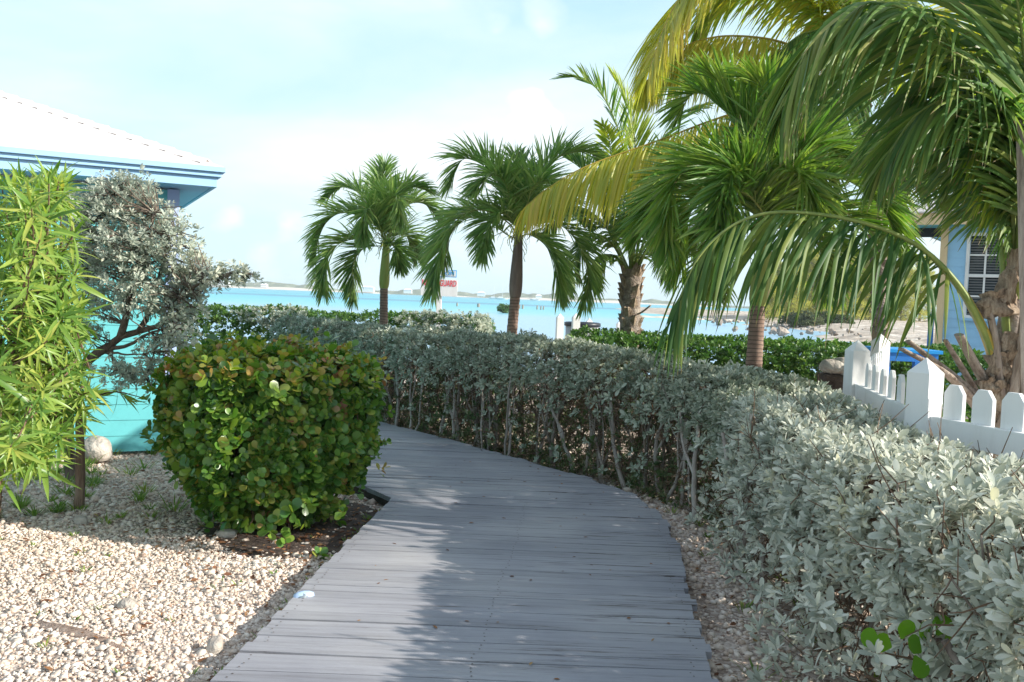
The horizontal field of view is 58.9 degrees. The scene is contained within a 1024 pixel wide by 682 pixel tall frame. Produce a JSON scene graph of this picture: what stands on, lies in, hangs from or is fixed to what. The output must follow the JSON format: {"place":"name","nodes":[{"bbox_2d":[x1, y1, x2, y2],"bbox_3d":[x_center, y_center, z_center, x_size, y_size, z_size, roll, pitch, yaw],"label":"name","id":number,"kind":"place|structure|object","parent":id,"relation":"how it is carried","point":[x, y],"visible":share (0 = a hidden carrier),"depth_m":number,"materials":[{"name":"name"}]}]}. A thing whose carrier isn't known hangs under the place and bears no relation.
{"place":"outdoors","nodes":[
{"label":"outdoors","id":0,"kind":"place"},
{"bbox_2d":[0,0,972,312],"label":"sky","id":1,"kind":"structure","parent":0,"point":[284,96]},
{"bbox_2d":[0,350,980,681],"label":"ground","id":2,"kind":"structure","parent":0,"point":[728,642],"depth_m":4.93,"materials":[{"name":"beige gravel"}]},
{"bbox_2d":[0,155,146,515],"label":"oleander","id":3,"kind":"object","parent":2,"relation":"on","point":[41,373],"visible":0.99,"depth_m":5.26,"materials":[{"name":"green plant"}]},
{"bbox_2d":[72,515,87,524],"bbox_3d":[-2.913,1.218,6.122,0.108,0.076,0.069,2,3,0],"label":"stone","id":4,"kind":"object","parent":2,"relation":"on","point":[80,519],"visible":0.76,"depth_m":6.09,"materials":[{"name":"stone"}]},
{"bbox_2d":[38,620,130,653],"bbox_3d":[-1.939,1.347,4.147,0.637,0.047,0.091,4,3,26],"label":"palm sheath","id":5,"kind":"object","parent":2,"relation":"on","point":[68,629],"visible":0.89,"depth_m":4.15,"materials":[{"name":"beige plant"}]},
{"bbox_2d":[84,435,112,462],"bbox_3d":[-3.842,1.005,8.355,0.298,0.252,0.266,2,3,0],"label":"boulder","id":6,"kind":"object","parent":2,"relation":"on","point":[100,447],"visible":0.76,"depth_m":8.27,"materials":[{"name":"stone"}]},
{"bbox_2d":[0,90,225,452],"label":"turquoise house","id":7,"kind":"structure","parent":2,"relation":"on","point":[44,134],"depth_m":8.52,"materials":[{"name":"paint"}]},
{"bbox_2d":[117,598,136,608],"bbox_3d":[-1.943,1.328,4.574,0.090,0.060,0.070,2,3,0],"label":"stone","id":8,"kind":"object","parent":2,"relation":"on","point":[125,602],"visible":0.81,"depth_m":4.55,"materials":[{"name":"stone"}]},
{"bbox_2d":[56,163,264,478],"bbox_3d":[-2.903,-0.090,7.157,2.023,2.627,0.831,4,3,27],"label":"silver tree","id":9,"kind":"object","parent":2,"relation":"on","point":[108,248],"visible":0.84,"depth_m":7.04,"materials":[{"name":"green plant"}]},
{"bbox_2d":[206,635,222,654],"bbox_3d":[-1.335,1.371,4.072,0.073,0.091,0.069,2,3,0],"label":"stone","id":10,"kind":"object","parent":2,"relation":"on","point":[214,646],"visible":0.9,"depth_m":4.05,"materials":[{"name":"stone"}]},
{"bbox_2d":[196,502,376,558],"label":"mulch","id":11,"kind":"object","parent":2,"relation":"on","point":[259,543],"visible":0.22,"depth_m":6.03,"materials":[{"name":"soil"}]},
{"bbox_2d":[216,529,237,537],"bbox_3d":[-1.878,1.268,5.971,0.140,0.064,0.074,2,3,0],"label":"stone","id":12,"kind":"object","parent":11,"relation":"on","point":[228,533],"visible":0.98,"depth_m":5.94,"materials":[{"name":"stone"}]},
{"bbox_2d":[140,325,394,559],"bbox_3d":[-1.722,0.601,6.391,1.793,1.395,1.734,2,3,0],"label":"cocoplum bush","id":13,"kind":"object","parent":11,"relation":"on","point":[282,429],"visible":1,"depth_m":5.94,"materials":[{"name":"green plant"}]},
{"bbox_2d":[176,302,495,393],"bbox_3d":[-4.301,0.025,16.166,8.321,1.496,1.592,3,3,11],"label":"green hedge","id":14,"kind":"object","parent":2,"relation":"on","point":[246,315],"visible":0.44,"depth_m":15.84,"materials":[{"name":"green plant"}]},
{"bbox_2d":[352,486,388,505],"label":"boardwalk joists","id":15,"kind":"object","parent":2,"relation":"on","point":[377,499],"visible":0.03,"depth_m":7.19,"materials":[{"name":"wood"}]},
{"bbox_2d":[210,422,718,681],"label":"boardwalk","id":16,"kind":"structure","parent":15,"relation":"on","point":[569,608],"depth_m":4.80,"materials":[{"name":"grey wood"}]},
{"bbox_2d":[293,590,313,597],"bbox_3d":[-1.072,1.343,4.567,0.071,0.158,0.161,4,3,33],"label":"path light","id":17,"kind":"object","parent":16,"relation":"on","point":[304,594],"visible":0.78,"depth_m":4.57,"materials":[{"name":"white plastic"}]},
{"bbox_2d":[226,434,696,681],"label":"boardwalk screws","id":18,"kind":"object","parent":16,"relation":"attached to","point":[493,598],"visible":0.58,"depth_m":4.71,"materials":[{"name":"grey metal"}]},
{"bbox_2d":[297,151,444,325],"bbox_3d":[-2.166,-1.020,13.900,2.316,3.924,2.421,2,3,0],"label":"palm tree","id":19,"kind":"object","parent":2,"relation":"on","point":[383,205],"visible":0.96,"depth_m":13.65,"materials":[{"name":"green plant"}]},
{"bbox_2d":[421,252,457,326],"bbox_3d":[-1.708,-0.615,21.046,0.841,2.963,0.144,2,3,0],"label":"beach sign","id":20,"kind":"object","parent":2,"relation":"on","point":[448,287],"visible":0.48,"depth_m":20.96,"materials":[{"name":"white paint"}]},
{"bbox_2d":[0,447,880,681],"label":"weeds","id":21,"kind":"object","parent":2,"relation":"on","point":[96,480],"visible":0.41,"depth_m":6.52,"materials":[{"name":"green plant"}]},
{"bbox_2d":[1,452,903,681],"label":"fallen leaves","id":22,"kind":"object","parent":2,"relation":"on","point":[733,623],"visible":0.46,"depth_m":5.62,"materials":[{"name":"brown plant"}]},
{"bbox_2d":[413,124,615,420],"bbox_3d":[0.052,-0.884,11.934,2.754,4.032,2.469,2,3,0],"label":"palm tree","id":23,"kind":"object","parent":2,"relation":"on","point":[520,183],"visible":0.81,"depth_m":11.62,"materials":[{"name":"green plant"}]},
{"bbox_2d":[564,321,600,336],"bbox_3d":[1.267,0.287,16.631,0.670,1.267,0.670,2,3,0],"label":"barrel","id":24,"kind":"object","parent":2,"relation":"on","point":[567,324],"visible":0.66,"depth_m":16.40,"materials":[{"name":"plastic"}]},
{"bbox_2d":[554,314,619,384],"bbox_3d":[1.431,0.218,16.575,0.956,1.482,2.961,3,3,19],"label":"post fence","id":25,"kind":"object","parent":2,"relation":"on","point":[559,330],"visible":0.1,"depth_m":15.95,"materials":[{"name":"white paint"}]},
{"bbox_2d":[374,339,840,545],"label":"undergrowth","id":26,"kind":"object","parent":2,"relation":"on","point":[651,465],"visible":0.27,"depth_m":8.90,"materials":[{"name":"brown plant"}]},
{"bbox_2d":[536,63,714,415],"bbox_3d":[1.836,-1.431,12.782,3.000,5.174,2.361,2,3,0],"label":"palm tree","id":27,"kind":"object","parent":2,"relation":"on","point":[630,317],"visible":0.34,"depth_m":12.85,"materials":[{"name":"leaf"},{"name":"bark"}]},
{"bbox_2d":[268,309,1023,681],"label":"silver hedge","id":28,"kind":"object","parent":2,"relation":"on","point":[868,489],"visible":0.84,"depth_m":4.59,"materials":[{"name":"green plant"}]},
{"bbox_2d":[860,615,954,678],"bbox_3d":[1.413,1.052,3.070,0.499,0.286,0.158,1,3,-28],"label":"sea grape sprig","id":29,"kind":"object","parent":28,"relation":"in","point":[920,668],"visible":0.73,"depth_m":3.02,"materials":[{"name":"green plant"}]},
{"bbox_2d":[510,0,999,344],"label":"palm tree","id":30,"kind":"object","parent":2,"relation":"on","point":[657,56],"visible":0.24,"depth_m":10.23,"materials":[{"name":"leaf"},{"name":"bark"}]},
{"bbox_2d":[612,43,928,376],"bbox_3d":[2.659,-0.781,9.016,3.346,4.312,2.713,2,3,0],"label":"palm tree","id":31,"kind":"object","parent":2,"relation":"on","point":[732,179],"visible":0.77,"depth_m":8.71,"materials":[{"name":"green plant"}]},
{"bbox_2d":[558,324,988,426],"bbox_3d":[3.459,0.565,12.344,5.749,1.384,1.824,3,3,5],"label":"green hedge","id":32,"kind":"object","parent":2,"relation":"on","point":[788,360],"visible":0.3,"depth_m":11.89,"materials":[{"name":"green plant"}]},
{"bbox_2d":[816,372,843,405],"bbox_3d":[3.114,0.834,8.694,0.360,1.047,0.260,2,3,0],"label":"stone pedestal","id":33,"kind":"object","parent":2,"relation":"on","point":[835,381],"visible":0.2,"depth_m":8.54,"materials":[{"name":"stone"}]},
{"bbox_2d":[819,359,843,373],"bbox_3d":[3.061,0.247,8.614,0.267,0.146,0.208,2,3,0],"label":"limestone rock","id":34,"kind":"object","parent":33,"relation":"on","point":[830,366],"visible":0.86,"depth_m":8.54,"materials":[{"name":"beige stone"}]},
{"bbox_2d":[834,357,844,374],"bbox_3d":[3.150,0.243,8.613,0.221,0.185,0.196,2,3,0],"label":"limestone rock","id":35,"kind":"object","parent":33,"relation":"on","point":[841,359],"visible":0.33,"depth_m":8.56,"materials":[{"name":"beige stone"}]},
{"bbox_2d":[653,0,1023,457],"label":"palm tree","id":36,"kind":"object","parent":2,"relation":"on","point":[960,125],"visible":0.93,"depth_m":5.20,"materials":[{"name":"leaf"},{"name":"bark"}]},
{"bbox_2d":[865,346,942,392],"bbox_3d":[4.371,0.707,10.238,0.640,1.253,0.592,2,3,0],"label":"blue table","id":37,"kind":"object","parent":2,"relation":"on","point":[901,356],"visible":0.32,"depth_m":9.94,"materials":[{"name":"paint"}]},
{"bbox_2d":[838,334,1023,533],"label":"picket fence","id":38,"kind":"object","parent":2,"relation":"on","point":[866,379],"visible":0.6,"depth_m":4.95,"materials":[{"name":"white paint"}]},
{"bbox_2d":[905,201,1006,384],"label":"blue house","id":39,"kind":"structure","parent":2,"relation":"on","point":[971,269],"depth_m":17.71,"materials":[{"name":"paint"}]},
{"bbox_2d":[959,232,1006,321],"bbox_3d":[9.231,-1.227,17.430,1.030,1.710,0.139,4,3,35],"label":"window","id":40,"kind":"structure","parent":39,"relation":"in","point":[983,278],"depth_m":17.60,"materials":[{"name":"white paint"}]},
{"bbox_2d":[1016,120,1023,394],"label":"wooden post","id":41,"kind":"object","parent":2,"relation":"on","point":[1020,180],"visible":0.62,"depth_m":5.18,"materials":[{"name":"brown wood"}]},
{"bbox_2d":[179,277,902,312],"bbox_3d":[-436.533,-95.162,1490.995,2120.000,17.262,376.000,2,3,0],"label":"hills","id":42,"kind":"structure","parent":0,"point":[418,291],"depth_m":1403.28,"materials":[{"name":"green plant"}]},
{"bbox_2d":[176,287,926,385],"bbox_3d":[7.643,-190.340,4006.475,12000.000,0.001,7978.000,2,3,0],"label":"water","id":43,"kind":"structure","parent":0,"point":[539,321],"depth_m":166.38,"materials":[{"name":"teal liquid"}]},
{"bbox_2d":[497,303,508,312],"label":"mangrove bush","id":44,"kind":"object","parent":43,"relation":"in","point":[502,308],"visible":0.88,"depth_m":149.49,"materials":[{"name":"green plant"}]},
{"bbox_2d":[212,285,908,313],"bbox_3d":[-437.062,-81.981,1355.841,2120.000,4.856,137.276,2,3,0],"label":"beach","id":45,"kind":"structure","parent":0,"point":[303,289],"depth_m":1369.59,"materials":[{"name":"beige sand"}]},
{"bbox_2d":[360,286,374,291],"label":"shore house","id":46,"kind":"structure","parent":45,"relation":"on","point":[368,289],"depth_m":1357.33,"materials":[{"name":"white paint"}]},
{"bbox_2d":[404,288,411,293],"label":"shore house","id":47,"kind":"structure","parent":45,"relation":"on","point":[407,290],"depth_m":1361.89,"materials":[{"name":"white paint"}]},
{"bbox_2d":[477,291,484,295],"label":"shore house","id":48,"kind":"structure","parent":45,"relation":"on","point":[480,293],"depth_m":1367.40,"materials":[{"name":"white paint"}]},
{"bbox_2d":[641,315,748,321],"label":"sandbar","id":49,"kind":"structure","parent":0,"point":[697,318],"depth_m":163.00,"materials":[{"name":"beige sand"}]},
{"bbox_2d":[616,307,934,345],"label":"rocky shore","id":50,"kind":"structure","parent":0,"point":[920,329],"depth_m":114.69,"materials":[{"name":"beige stone"}]},
{"bbox_2d":[765,272,785,318],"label":"casuarina tree","id":51,"kind":"object","parent":50,"relation":"on","point":[769,308],"visible":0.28,"depth_m":163.62,"materials":[{"name":"green plant"}]},
{"bbox_2d":[775,261,789,310],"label":"casuarina tree","id":52,"kind":"object","parent":50,"relation":"on","point":[778,269],"visible":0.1,"depth_m":173.90,"materials":[{"name":"green plant"}]},
{"bbox_2d":[777,310,804,326],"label":"shore shrub","id":53,"kind":"object","parent":50,"relation":"on","point":[781,322],"visible":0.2,"depth_m":124.58,"materials":[{"name":"green plant"}]},
{"bbox_2d":[772,264,811,316],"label":"casuarina tree","id":54,"kind":"object","parent":50,"relation":"on","point":[793,306],"visible":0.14,"depth_m":168.63,"materials":[{"name":"green plant"}]},
{"bbox_2d":[787,310,824,326],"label":"shore shrub","id":55,"kind":"object","parent":50,"relation":"on","point":[805,317],"visible":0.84,"depth_m":120.95,"materials":[{"name":"green plant"}]},
{"bbox_2d":[698,316,920,339],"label":"shore rocks","id":56,"kind":"object","parent":50,"relation":"on","point":[780,331],"visible":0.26,"depth_m":91.83,"materials":[{"name":"grey stone"}]},
{"bbox_2d":[796,250,836,311],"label":"casuarina tree","id":57,"kind":"object","parent":50,"relation":"on","point":[812,262],"visible":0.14,"depth_m":178.40,"materials":[{"name":"green plant"}]},
{"bbox_2d":[811,311,834,321],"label":"shore shrub","id":58,"kind":"object","parent":50,"relation":"on","point":[822,315],"visible":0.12,"depth_m":125.43,"materials":[{"name":"green plant"}]},
{"bbox_2d":[806,261,844,314],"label":"casuarina tree","id":59,"kind":"object","parent":50,"relation":"on","point":[812,307],"visible":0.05,"depth_m":174.35,"materials":[{"name":"green plant"}]},
{"bbox_2d":[823,314,855,323],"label":"shore shrub","id":60,"kind":"object","parent":50,"relation":"on","point":[837,318],"visible":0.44,"depth_m":123.00,"materials":[{"name":"green plant"}]},
{"bbox_2d":[830,256,868,319],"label":"casuarina tree","id":61,"kind":"object","parent":50,"relation":"on","point":[861,304],"visible":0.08,"depth_m":178.50,"materials":[{"name":"green plant"}]},
{"bbox_2d":[853,260,890,319],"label":"casuarina tree","id":62,"kind":"object","parent":50,"relation":"on","point":[866,298],"visible":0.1,"depth_m":184.13,"materials":[{"name":"green plant"}]},
{"bbox_2d":[890,257,926,320],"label":"casuarina tree","id":63,"kind":"object","parent":50,"relation":"on","point":[907,307],"visible":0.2,"depth_m":188.27,"materials":[{"name":"green plant"}]},
{"bbox_2d":[902,254,937,321],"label":"casuarina tree","id":64,"kind":"object","parent":50,"relation":"on","point":[924,297],"visible":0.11,"depth_m":193.84,"materials":[{"name":"green plant"}]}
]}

